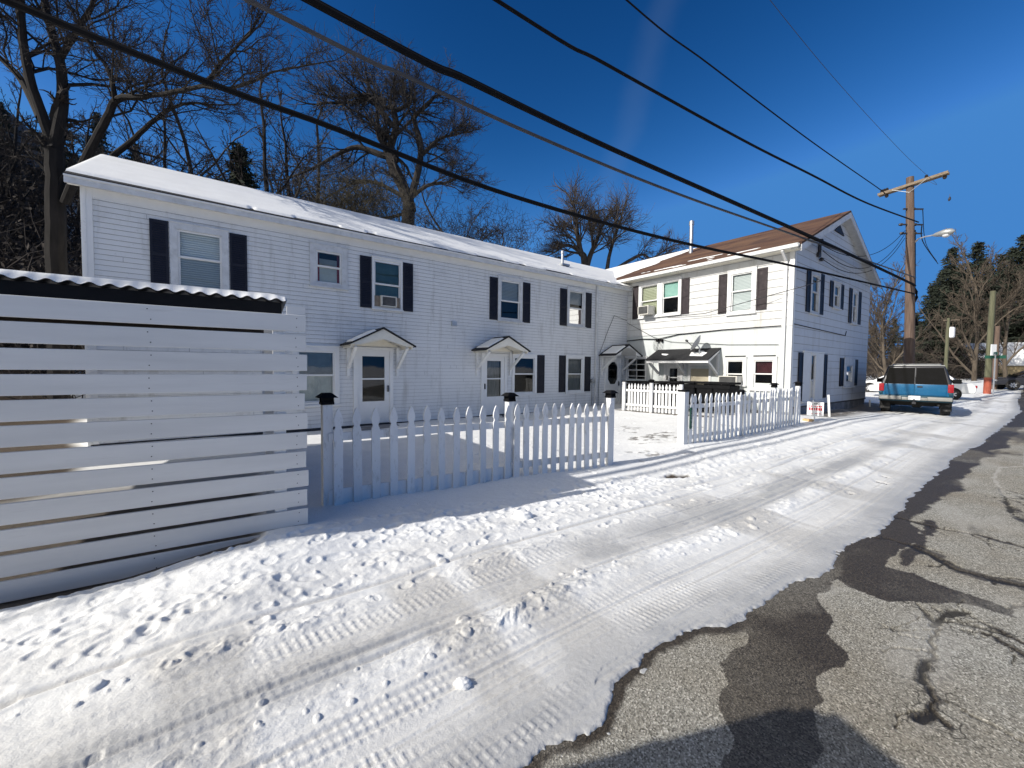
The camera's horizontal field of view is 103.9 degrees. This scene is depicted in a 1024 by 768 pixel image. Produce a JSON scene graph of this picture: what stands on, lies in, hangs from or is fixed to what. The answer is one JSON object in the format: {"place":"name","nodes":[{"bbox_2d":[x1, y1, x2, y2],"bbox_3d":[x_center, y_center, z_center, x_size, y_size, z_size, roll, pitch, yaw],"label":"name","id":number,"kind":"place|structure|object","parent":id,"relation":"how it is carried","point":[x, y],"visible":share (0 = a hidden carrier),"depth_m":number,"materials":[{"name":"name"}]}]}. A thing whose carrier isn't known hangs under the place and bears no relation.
{"place":"outdoors","nodes":[
{"label":"outdoors","id":0,"kind":"place"},
{"bbox_2d":[0,0,1023,357],"label":"sky","id":1,"kind":"structure","parent":0,"point":[943,80],"materials":[{"name":"blue"}]},
{"bbox_2d":[523,387,1023,767],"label":"road","id":2,"kind":"structure","parent":0,"point":[898,642],"depth_m":2.20,"materials":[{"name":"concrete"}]},
{"bbox_2d":[992,371,1023,389],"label":"parked car","id":3,"kind":"object","parent":2,"relation":"on","point":[1015,381],"visible":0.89,"depth_m":30.05,"materials":[{"name":"black metal"}]},
{"bbox_3d":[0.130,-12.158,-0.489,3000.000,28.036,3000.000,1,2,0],"label":"ground","id":4,"kind":"structure","parent":0,"visible":0},
{"bbox_2d":[0,101,28,165],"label":"evergreen tree","id":5,"kind":"object","parent":4,"relation":"on","point":[5,111],"visible":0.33,"depth_m":29.31,"materials":[{"name":"green plant"}]},
{"bbox_2d":[0,115,35,191],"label":"bare tree","id":6,"kind":"object","parent":4,"relation":"on","point":[3,121],"visible":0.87,"depth_m":18.76,"materials":[{"name":"brown plant"}]},
{"bbox_2d":[0,74,44,214],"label":"bare tree","id":7,"kind":"object","parent":4,"relation":"on","point":[13,165],"visible":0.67,"depth_m":19.76,"materials":[{"name":"brown plant"}]},
{"bbox_2d":[0,114,85,373],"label":"undergrowth","id":8,"kind":"object","parent":4,"relation":"on","point":[34,248],"visible":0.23,"depth_m":18.15,"materials":[{"name":"plant"}]},
{"bbox_2d":[0,216,85,399],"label":"saplings","id":9,"kind":"object","parent":4,"relation":"on","point":[38,372],"visible":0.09,"depth_m":12.43,"materials":[{"name":"plant"}]},
{"bbox_2d":[0,109,100,215],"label":"bare tree","id":10,"kind":"object","parent":4,"relation":"on","point":[74,135],"visible":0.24,"depth_m":25.95,"materials":[{"name":"brown plant"}]},
{"bbox_2d":[0,98,103,266],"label":"bare tree","id":11,"kind":"object","parent":4,"relation":"on","point":[71,206],"visible":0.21,"depth_m":22.67,"materials":[{"name":"brown plant"}]},
{"bbox_2d":[19,103,84,196],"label":"evergreen tree","id":12,"kind":"object","parent":4,"relation":"on","point":[66,153],"visible":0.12,"depth_m":31.92,"materials":[{"name":"green plant"}]},
{"bbox_2d":[74,112,113,198],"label":"evergreen tree","id":13,"kind":"object","parent":4,"relation":"on","point":[104,138],"visible":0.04,"depth_m":35.00,"materials":[{"name":"green plant"}]},
{"bbox_2d":[78,136,182,169],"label":"bare tree","id":14,"kind":"object","parent":4,"relation":"on","point":[167,150],"visible":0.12,"depth_m":30.50,"materials":[{"name":"brown plant"}]},
{"bbox_2d":[121,142,148,162],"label":"evergreen tree","id":15,"kind":"object","parent":4,"relation":"on","point":[131,155],"visible":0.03,"depth_m":36.86,"materials":[{"name":"green plant"}]},
{"bbox_2d":[0,269,286,513],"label":"yard shelter","id":16,"kind":"object","parent":4,"relation":"on","point":[27,283],"visible":0.39,"depth_m":3.12,"materials":[{"name":"grey metal"}]},
{"bbox_2d":[0,294,308,602],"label":"board fence","id":17,"kind":"object","parent":4,"relation":"on","point":[279,421],"visible":0.95,"depth_m":2.92,"materials":[{"name":"paint"}]},
{"bbox_2d":[107,77,215,173],"bbox_3d":[-23.469,-11.952,25.262,6.540,15.022,5.078,1,2,12],"label":"bare tree","id":18,"kind":"object","parent":4,"relation":"on","point":[165,142],"visible":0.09,"depth_m":25.02,"materials":[{"name":"brown plant"}]},
{"bbox_2d":[66,3,275,218],"bbox_3d":[-22.482,-13.495,27.318,8.471,17.227,10.400,2,2,21],"label":"bare tree","id":19,"kind":"object","parent":4,"relation":"on","point":[187,153],"visible":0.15,"depth_m":26.02,"materials":[{"name":"brown plant"}]},
{"bbox_2d":[136,149,226,181],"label":"bare tree","id":20,"kind":"object","parent":4,"relation":"on","point":[194,162],"visible":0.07,"depth_m":35.39,"materials":[{"name":"brown plant"}]},
{"bbox_2d":[0,0,387,398],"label":"bare tree","id":21,"kind":"object","parent":4,"relation":"on","point":[59,193],"visible":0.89,"depth_m":10.82,"materials":[{"name":"brown plant"}]},
{"bbox_2d":[209,141,260,188],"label":"evergreen tree","id":22,"kind":"object","parent":4,"relation":"on","point":[233,179],"visible":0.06,"depth_m":23.26,"materials":[{"name":"green plant"}]},
{"bbox_2d":[182,45,321,196],"bbox_3d":[-15.969,-9.890,23.758,7.881,18.103,6.120,3,3,40],"label":"bare tree","id":23,"kind":"object","parent":4,"relation":"on","point":[262,134],"visible":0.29,"depth_m":22.93,"materials":[{"name":"brown plant"}]},
{"bbox_2d":[221,73,320,198],"bbox_3d":[-17.471,-11.963,30.158,6.470,19.140,8.332,0,2,-21],"label":"bare tree","id":24,"kind":"object","parent":4,"relation":"on","point":[285,142],"visible":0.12,"depth_m":28.47,"materials":[{"name":"brown plant"}]},
{"bbox_2d":[257,64,392,210],"bbox_3d":[-15.365,-12.462,31.253,9.397,19.109,11.537,1,2,11],"label":"bare tree","id":25,"kind":"object","parent":4,"relation":"on","point":[317,136],"visible":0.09,"depth_m":28.80,"materials":[{"name":"brown plant"}]},
{"bbox_2d":[225,133,475,235],"bbox_3d":[-11.569,-11.034,24.897,15.401,7.939,11.230,-1,3,-31],"label":"shrub","id":26,"kind":"object","parent":4,"relation":"on","point":[297,184],"visible":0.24,"depth_m":23.41,"materials":[{"name":"plant"}]},
{"bbox_2d":[63,154,642,445],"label":"row house","id":27,"kind":"structure","parent":4,"relation":"on","point":[474,325],"depth_m":11.22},
{"bbox_2d":[168,220,228,289],"bbox_3d":[-6.917,-2.727,8.906,1.070,1.537,0.165,-1,3,-36],"label":"window","id":28,"kind":"structure","parent":27,"relation":"in","point":[198,259],"depth_m":8.93,"materials":[{"name":"white glass"}]},
{"bbox_2d":[292,345,340,406],"bbox_3d":[-5.066,-0.205,10.387,1.150,1.577,0.165,-1,3,-36],"label":"window","id":29,"kind":"structure","parent":27,"relation":"in","point":[322,372],"depth_m":10.49,"materials":[{"name":"white glass"}]},
{"bbox_2d":[309,242,348,290],"bbox_3d":[-4.778,-3.053,10.462,0.950,1.107,0.165,-1,3,-36],"label":"window","id":30,"kind":"structure","parent":27,"relation":"in","point":[328,269],"depth_m":10.48,"materials":[{"name":"white glass"}]},
{"bbox_2d":[353,347,392,424],"bbox_3d":[-3.884,0.041,11.258,1.100,2.130,0.090,-1,3,-36],"label":"door","id":31,"kind":"structure","parent":27,"relation":"in","point":[366,408],"depth_m":11.24,"materials":[{"name":"white wood"}]},
{"bbox_2d":[371,255,403,311],"bbox_3d":[-3.539,-2.821,11.384,0.910,1.477,0.165,-1,3,-36],"label":"window","id":32,"kind":"structure","parent":27,"relation":"in","point":[387,279],"depth_m":11.43,"materials":[{"name":"white glass"}]},
{"bbox_2d":[380,295,396,307],"bbox_3d":[-3.542,-2.339,11.426,0.440,0.300,0.260,-1,3,-36],"label":"air conditioner","id":33,"kind":"object","parent":27,"relation":"attached to","point":[389,301],"visible":0.94,"depth_m":11.34,"materials":[{"name":"plastic"}]},
{"bbox_2d":[480,353,506,414],"bbox_3d":[-0.633,0.003,13.684,1.050,2.080,0.150,-1,3,-36],"label":"door","id":34,"kind":"structure","parent":27,"relation":"in","point":[490,378],"depth_m":13.71,"materials":[{"name":"white glass"}]},
{"bbox_2d":[497,275,523,322],"bbox_3d":[-0.065,-2.922,13.933,1.090,1.547,0.165,-1,3,-36],"label":"window","id":35,"kind":"structure","parent":27,"relation":"in","point":[510,289],"depth_m":13.98,"materials":[{"name":"white glass"}]},
{"bbox_2d":[512,354,537,395],"bbox_3d":[0.451,-0.328,14.421,1.160,1.497,0.140,-1,3,-36],"label":"window","id":36,"kind":"structure","parent":27,"relation":"in","point":[527,356],"depth_m":14.49,"materials":[{"name":"white glass"}]},
{"bbox_2d":[565,354,584,393],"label":"window","id":37,"kind":"structure","parent":27,"relation":"in","point":[574,383],"depth_m":16.01,"materials":[{"name":"white glass"}]},
{"bbox_2d":[566,286,585,327],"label":"window","id":38,"kind":"structure","parent":27,"relation":"in","point":[574,315],"depth_m":15.88,"materials":[{"name":"white glass"}]},
{"bbox_2d":[604,357,621,404],"bbox_3d":[4.337,-0.089,17.294,1.060,2.080,0.090,-1,3,-36],"label":"door","id":39,"kind":"structure","parent":27,"relation":"in","point":[616,386],"depth_m":17.42,"materials":[{"name":"white wood"}]},
{"bbox_2d":[274,160,446,227],"bbox_3d":[-9.237,-10.382,23.157,11.498,4.322,5.215,1,2,0],"label":"vine thicket","id":40,"kind":"object","parent":4,"relation":"on","point":[374,210],"visible":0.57,"depth_m":22.27,"materials":[{"name":"brown twig"}]},
{"bbox_2d":[251,22,504,225],"bbox_3d":[-9.275,-10.989,25.640,17.440,22.614,8.136,0,2,-15],"label":"bare tree","id":41,"kind":"object","parent":4,"relation":"on","point":[375,97],"visible":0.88,"depth_m":25.03,"materials":[{"name":"brown plant"}]},
{"bbox_2d":[409,152,498,239],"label":"bare tree","id":42,"kind":"object","parent":4,"relation":"on","point":[440,204],"visible":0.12,"depth_m":34.19,"materials":[{"name":"brown plant"}]},
{"bbox_2d":[316,390,617,505],"bbox_3d":[-0.210,0.856,5.428,4.430,1.589,0.332,-1,3,-33],"label":"picket fence","id":43,"kind":"object","parent":4,"relation":"on","point":[340,494],"visible":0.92,"depth_m":5.02,"materials":[{"name":"paint"}]},
{"bbox_2d":[451,223,531,250],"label":"bare tree","id":44,"kind":"object","parent":4,"relation":"on","point":[505,234],"visible":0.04,"depth_m":45.43,"materials":[{"name":"brown plant"}]},
{"bbox_2d":[400,185,603,257],"bbox_3d":[-2.943,-10.868,29.781,19.294,7.175,8.495,1,2,0],"label":"shrub","id":45,"kind":"object","parent":4,"relation":"on","point":[481,232],"visible":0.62,"depth_m":29.08,"materials":[{"name":"plant"}]},
{"bbox_2d":[0,112,1023,767],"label":"snow cover","id":46,"kind":"object","parent":4,"relation":"on","point":[360,634],"visible":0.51,"depth_m":2.69,"materials":[{"name":"snow"}]},
{"bbox_2d":[453,676,471,690],"bbox_3d":[-0.251,1.504,2.021,0.095,0.041,0.072,1,2,0],"label":"snow lump","id":47,"kind":"object","parent":46,"relation":"on","point":[463,683],"visible":1,"depth_m":2.00,"materials":[{"name":"snow"}]},
{"bbox_2d":[512,510,532,519],"bbox_3d":[0.107,1.335,4.104,0.210,0.089,0.160,1,2,0],"label":"snow lump","id":48,"kind":"object","parent":46,"relation":"on","point":[523,514],"visible":0.95,"depth_m":4.06,"materials":[{"name":"snow"}]},
{"bbox_2d":[626,381,637,406],"bbox_3d":[4.979,0.416,16.008,0.768,1.075,0.600,-1,3,-36],"label":"wheelie bin","id":49,"kind":"object","parent":46,"relation":"on","point":[631,382],"visible":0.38,"depth_m":15.79,"materials":[{"name":"black plastic"}]},
{"bbox_2d":[637,381,655,404],"bbox_3d":[5.322,0.424,15.541,0.768,1.075,0.600,-1,3,-35],"label":"wheelie bin","id":50,"kind":"object","parent":46,"relation":"on","point":[643,382],"visible":0.26,"depth_m":15.42,"materials":[{"name":"black plastic"}]},
{"bbox_2d":[653,381,667,405],"bbox_3d":[5.665,0.432,15.074,0.768,1.075,0.600,-1,3,-33],"label":"wheelie bin","id":51,"kind":"object","parent":46,"relation":"on","point":[661,383],"visible":0.32,"depth_m":14.86,"materials":[{"name":"black plastic"}]},
{"bbox_2d":[664,381,678,406],"bbox_3d":[6.008,0.439,14.606,0.768,1.075,0.600,-1,3,-33],"label":"wheelie bin","id":52,"kind":"object","parent":46,"relation":"on","point":[675,383],"visible":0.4,"depth_m":14.40,"materials":[{"name":"black plastic"}]},
{"bbox_2d":[683,381,698,409],"bbox_3d":[6.352,0.445,14.139,0.768,1.075,0.600,-1,3,-33],"label":"wheelie bin","id":53,"kind":"object","parent":46,"relation":"on","point":[689,385],"visible":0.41,"depth_m":13.85,"materials":[{"name":"black plastic"}]},
{"bbox_2d":[695,381,716,411],"bbox_3d":[6.696,0.459,13.670,0.768,1.075,0.600,-1,3,-37],"label":"wheelie bin","id":54,"kind":"object","parent":46,"relation":"on","point":[703,388],"visible":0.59,"depth_m":13.48,"materials":[{"name":"black plastic"}]},
{"bbox_2d":[712,382,740,412],"bbox_3d":[7.039,0.479,13.204,0.767,1.075,0.600,-1,3,-34],"label":"wheelie bin","id":55,"kind":"object","parent":46,"relation":"on","point":[725,388],"visible":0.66,"depth_m":12.97,"materials":[{"name":"black plastic"}]},
{"bbox_2d":[877,364,961,415],"bbox_3d":[16.383,0.155,16.248,5.080,1.882,2.480,-2,3,-44],"label":"sport utility vehicle","id":56,"kind":"object","parent":46,"relation":"on","point":[920,385],"visible":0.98,"depth_m":14.65,"materials":[{"name":"blue metal"}]},
{"bbox_2d":[527,160,696,268],"bbox_3d":[8.141,-8.751,32.575,14.560,17.708,7.621,1,2,0],"label":"bare tree","id":57,"kind":"object","parent":4,"relation":"on","point":[591,228],"visible":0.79,"depth_m":32.12,"materials":[{"name":"brown plant"}]},
{"bbox_2d":[622,379,683,413],"bbox_3d":[4.841,0.580,13.926,2.200,1.485,0.195,3,3,43],"label":"picket fence","id":58,"kind":"object","parent":4,"relation":"on","point":[650,391],"visible":0.91,"depth_m":13.89,"materials":[{"name":"paint"}]},
{"bbox_2d":[677,381,801,444],"bbox_3d":[5.713,0.739,9.637,5.596,1.540,0.215,-1,3,-34],"label":"picket fence","id":59,"kind":"object","parent":4,"relation":"on","point":[686,436],"visible":0.94,"depth_m":9.16,"materials":[{"name":"paint"}]},
{"bbox_2d":[605,210,880,414],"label":"corner house","id":60,"kind":"structure","parent":4,"relation":"on","point":[758,325],"depth_m":14.68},
{"bbox_2d":[626,356,647,380],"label":"window","id":61,"kind":"structure","parent":60,"relation":"in","point":[644,357],"depth_m":17.37,"materials":[{"name":"black glass"}]},
{"bbox_2d":[638,305,655,315],"bbox_3d":[5.623,-3.055,16.725,0.540,0.360,0.500,-1,3,-36],"label":"air conditioner","id":62,"kind":"object","parent":60,"relation":"attached to","point":[646,310],"visible":1,"depth_m":16.56,"materials":[{"name":"plastic"}]},
{"bbox_2d":[637,280,659,318],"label":"window","id":63,"kind":"structure","parent":60,"relation":"in","point":[650,295],"depth_m":16.81,"materials":[{"name":"white glass"}]},
{"bbox_2d":[659,276,681,316],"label":"window","id":64,"kind":"structure","parent":60,"relation":"in","point":[673,289],"depth_m":16.06,"materials":[{"name":"white glass"}]},
{"bbox_2d":[663,363,682,383],"bbox_3d":[6.421,-0.074,15.978,0.090,1.600,0.820,-1,3,-36],"label":"door","id":65,"kind":"structure","parent":60,"relation":"in","point":[667,366],"depth_m":16.06,"materials":[{"name":"white wood"}]},
{"bbox_2d":[685,335,700,354],"bbox_3d":[6.683,-1.421,14.643,0.521,0.726,0.514,0,2,-12],"label":"satellite dish","id":66,"kind":"object","parent":60,"relation":"attached to","point":[696,343],"visible":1,"depth_m":14.52,"materials":[{"name":"grey metal"}]},
{"bbox_2d":[688,363,711,380],"bbox_3d":[7.066,0.008,15.125,0.080,1.560,0.880,-1,3,-36],"label":"door","id":67,"kind":"structure","parent":60,"relation":"in","point":[693,374],"depth_m":15.13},
{"bbox_2d":[718,376,742,385],"bbox_3d":[7.661,-0.113,14.042,0.520,0.340,0.620,-1,3,-36],"label":"air conditioner","id":68,"kind":"object","parent":60,"relation":"attached to","point":[729,378],"visible":0.66,"depth_m":13.86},
{"bbox_2d":[723,357,746,386],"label":"window","id":69,"kind":"structure","parent":60,"relation":"in","point":[726,359],"depth_m":13.94,"materials":[{"name":"white wood"}]},
{"bbox_2d":[725,266,756,315],"bbox_3d":[7.932,-3.188,13.851,0.165,1.577,0.990,-1,3,-36],"label":"window","id":70,"kind":"structure","parent":60,"relation":"in","point":[741,283],"depth_m":13.89,"materials":[{"name":"white glass"}]},
{"bbox_2d":[748,356,777,390],"bbox_3d":[8.363,-0.341,13.337,0.165,1.137,0.830,-1,3,-36],"label":"window","id":71,"kind":"structure","parent":60,"relation":"in","point":[759,365],"depth_m":13.38,"materials":[{"name":"white wood"}]},
{"bbox_2d":[809,353,817,399],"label":"window","id":72,"kind":"structure","parent":60,"relation":"in","point":[812,382],"depth_m":13.91,"materials":[{"name":"white wood"}]},
{"bbox_2d":[809,271,821,315],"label":"window","id":73,"kind":"structure","parent":60,"relation":"in","point":[818,275],"depth_m":13.79,"materials":[{"name":"white glass"}]},
{"bbox_2d":[832,280,841,310],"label":"window","id":74,"kind":"structure","parent":60,"relation":"in","point":[837,284],"depth_m":15.07,"materials":[{"name":"white glass"}]},
{"bbox_2d":[842,357,855,387],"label":"window","id":75,"kind":"structure","parent":60,"relation":"in","point":[849,376],"depth_m":16.23,"materials":[{"name":"white glass"}]},
{"bbox_2d":[850,288,858,325],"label":"window","id":76,"kind":"structure","parent":60,"relation":"in","point":[855,292],"depth_m":16.42,"materials":[{"name":"white glass"}]},
{"bbox_2d":[807,400,823,420],"bbox_3d":[8.743,0.884,11.564,0.062,0.832,0.390,-2,3,-43],"label":"yard sign","id":77,"kind":"object","parent":4,"relation":"on","point":[815,408],"visible":0.99,"depth_m":11.54,"materials":[{"name":"white paint"}]},
{"bbox_2d":[866,376,883,391],"bbox_3d":[27.727,-0.052,29.002,4.557,1.460,2.000,3,3,44],"label":"parked car","id":78,"kind":"object","parent":4,"relation":"on","point":[870,382],"visible":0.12,"depth_m":29.25,"materials":[{"name":"white metal"}]},
{"bbox_2d":[867,286,915,376],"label":"bare tree","id":79,"kind":"object","parent":4,"relation":"on","point":[900,351],"visible":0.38,"depth_m":37.31,"materials":[{"name":"beige plant"}]},
{"bbox_2d":[886,320,900,359],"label":"evergreen tree","id":80,"kind":"object","parent":4,"relation":"on","point":[895,340],"visible":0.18,"depth_m":61.42,"materials":[{"name":"green plant"}]},
{"bbox_2d":[867,247,941,376],"bbox_3d":[31.325,-5.511,33.960,7.674,12.782,5.641,0,2,-16],"label":"bare tree","id":81,"kind":"object","parent":4,"relation":"on","point":[886,302],"visible":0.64,"depth_m":33.88,"materials":[{"name":"beige plant"}]},
{"bbox_2d":[878,170,949,363],"bbox_3d":[19.263,-4.314,19.590,2.444,11.307,1.215,3,3,44],"label":"utility pole","id":82,"kind":"object","parent":4,"relation":"on","point":[910,319],"visible":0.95,"depth_m":19.39,"materials":[{"name":"brown wood"}]},
{"bbox_2d":[0,0,915,293],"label":"power line","id":83,"kind":"object","parent":82,"relation":"attached to","point":[44,16],"visible":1,"depth_m":4.60,"materials":[{"name":"black metal"}]},
{"bbox_2d":[243,0,915,277],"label":"power line","id":84,"kind":"object","parent":82,"relation":"attached to","point":[344,48],"visible":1,"depth_m":5.78,"materials":[{"name":"grey metal"}]},
{"bbox_2d":[301,0,915,285],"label":"power line","id":85,"kind":"object","parent":82,"relation":"attached to","point":[356,25],"visible":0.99,"depth_m":6.21,"materials":[{"name":"black metal"}]},
{"bbox_2d":[493,0,918,222],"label":"power line","id":86,"kind":"object","parent":82,"relation":"attached to","point":[549,33],"visible":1,"depth_m":7.95,"materials":[{"name":"black metal"}]},
{"bbox_2d":[626,0,885,193],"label":"power line","id":87,"kind":"object","parent":82,"relation":"attached to","point":[670,36],"visible":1,"depth_m":11.13,"materials":[{"name":"black metal"}]},
{"bbox_2d":[770,0,936,184],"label":"power line","id":88,"kind":"object","parent":82,"relation":"attached to","point":[843,88],"visible":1,"depth_m":11.35,"materials":[{"name":"grey metal"}]},
{"bbox_2d":[915,228,954,242],"bbox_3d":[19.416,-6.794,18.576,0.356,0.390,1.729,0,2,-6],"label":"street lamp","id":89,"kind":"object","parent":82,"relation":"attached to","point":[946,233],"visible":1,"depth_m":17.99,"materials":[{"name":"metal"}]},
{"bbox_2d":[868,376,977,399],"bbox_3d":[24.872,0.158,24.507,2.000,1.460,4.557,-2,3,-45],"label":"parked car","id":90,"kind":"object","parent":4,"relation":"on","point":[963,388],"visible":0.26,"depth_m":22.76,"materials":[{"name":"white metal"}]},
{"bbox_2d":[918,270,946,338],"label":"evergreen tree","id":91,"kind":"object","parent":4,"relation":"on","point":[938,276],"visible":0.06,"depth_m":65.40,"materials":[{"name":"green plant"}]},
{"bbox_2d":[866,324,1001,380],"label":"undergrowth","id":92,"kind":"object","parent":4,"relation":"on","point":[966,374],"visible":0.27,"depth_m":44.39,"materials":[{"name":"plant"}]},
{"bbox_2d":[891,284,981,376],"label":"bare tree","id":93,"kind":"object","parent":4,"relation":"on","point":[932,297],"visible":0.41,"depth_m":49.28,"materials":[{"name":"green plant"}]},
{"bbox_2d":[915,246,986,354],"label":"evergreen tree","id":94,"kind":"object","parent":4,"relation":"on","point":[948,271],"visible":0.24,"depth_m":54.11,"materials":[{"name":"green plant"}]},
{"bbox_2d":[943,318,959,369],"bbox_3d":[39.193,-2.665,35.905,1.403,6.438,0.526,1,2,0],"label":"utility pole","id":95,"kind":"object","parent":4,"relation":"on","point":[950,332],"visible":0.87,"depth_m":35.76,"materials":[{"name":"green wood"}]},
{"bbox_2d":[898,227,1023,380],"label":"bare tree","id":96,"kind":"object","parent":4,"relation":"on","point":[975,283],"visible":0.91,"depth_m":41.64,"materials":[{"name":"beige plant"}]},
{"bbox_2d":[924,288,1014,378],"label":"tree","id":97,"kind":"object","parent":4,"relation":"on","point":[959,336],"visible":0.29,"depth_m":47.37,"materials":[{"name":"plant"}]},
{"bbox_2d":[983,291,996,393],"bbox_3d":[32.636,-2.654,27.354,0.385,7.336,0.465,1,2,0],"label":"utility pole","id":98,"kind":"object","parent":4,"relation":"on","point":[991,347],"visible":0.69,"depth_m":27.31,"materials":[{"name":"green wood"}]},
{"bbox_2d":[956,241,1023,341],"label":"evergreen tree","id":99,"kind":"object","parent":4,"relation":"on","point":[977,253],"visible":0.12,"depth_m":58.76,"materials":[{"name":"green plant"}]},
{"bbox_2d":[970,292,1016,342],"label":"evergreen tree","id":100,"kind":"object","parent":4,"relation":"on","point":[987,322],"visible":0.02,"depth_m":55.04,"materials":[{"name":"green plant"}]},
{"bbox_2d":[964,342,1023,377],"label":"shed","id":101,"kind":"structure","parent":4,"relation":"on","point":[1015,364],"depth_m":46.16,"materials":[{"name":"white"}]},
{"bbox_2d":[965,260,1023,376],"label":"bare tree","id":102,"kind":"object","parent":4,"relation":"on","point":[1004,364],"visible":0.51,"depth_m":41.87,"materials":[{"name":"beige plant"}]},
{"bbox_2d":[985,352,1005,395],"bbox_3d":[31.245,-0.535,25.986,0.631,3.070,0.675,0,2,-7],"label":"street sign","id":103,"kind":"object","parent":4,"relation":"on","point":[995,356],"visible":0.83,"depth_m":25.96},
{"bbox_2d":[991,326,1000,389],"bbox_3d":[37.303,-1.847,30.935,0.323,5.204,0.340,1,2,0],"label":"utility pole","id":104,"kind":"object","parent":4,"relation":"on","point":[997,336],"visible":0.58,"depth_m":30.81,"materials":[{"name":"brown wood"}]},
{"bbox_2d":[984,254,1015,303],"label":"evergreen tree","id":105,"kind":"object","parent":4,"relation":"on","point":[1002,277],"visible":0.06,"depth_m":62.99,"materials":[{"name":"green plant"}]},
{"bbox_2d":[988,234,1023,342],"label":"evergreen tree","id":106,"kind":"object","parent":4,"relation":"on","point":[1015,255],"visible":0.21,"depth_m":57.43,"materials":[{"name":"green plant"}]},
{"bbox_2d":[994,253,1023,341],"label":"evergreen tree","id":107,"kind":"object","parent":4,"relation":"on","point":[1017,316],"visible":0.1,"depth_m":56.66,"materials":[{"name":"green plant"}]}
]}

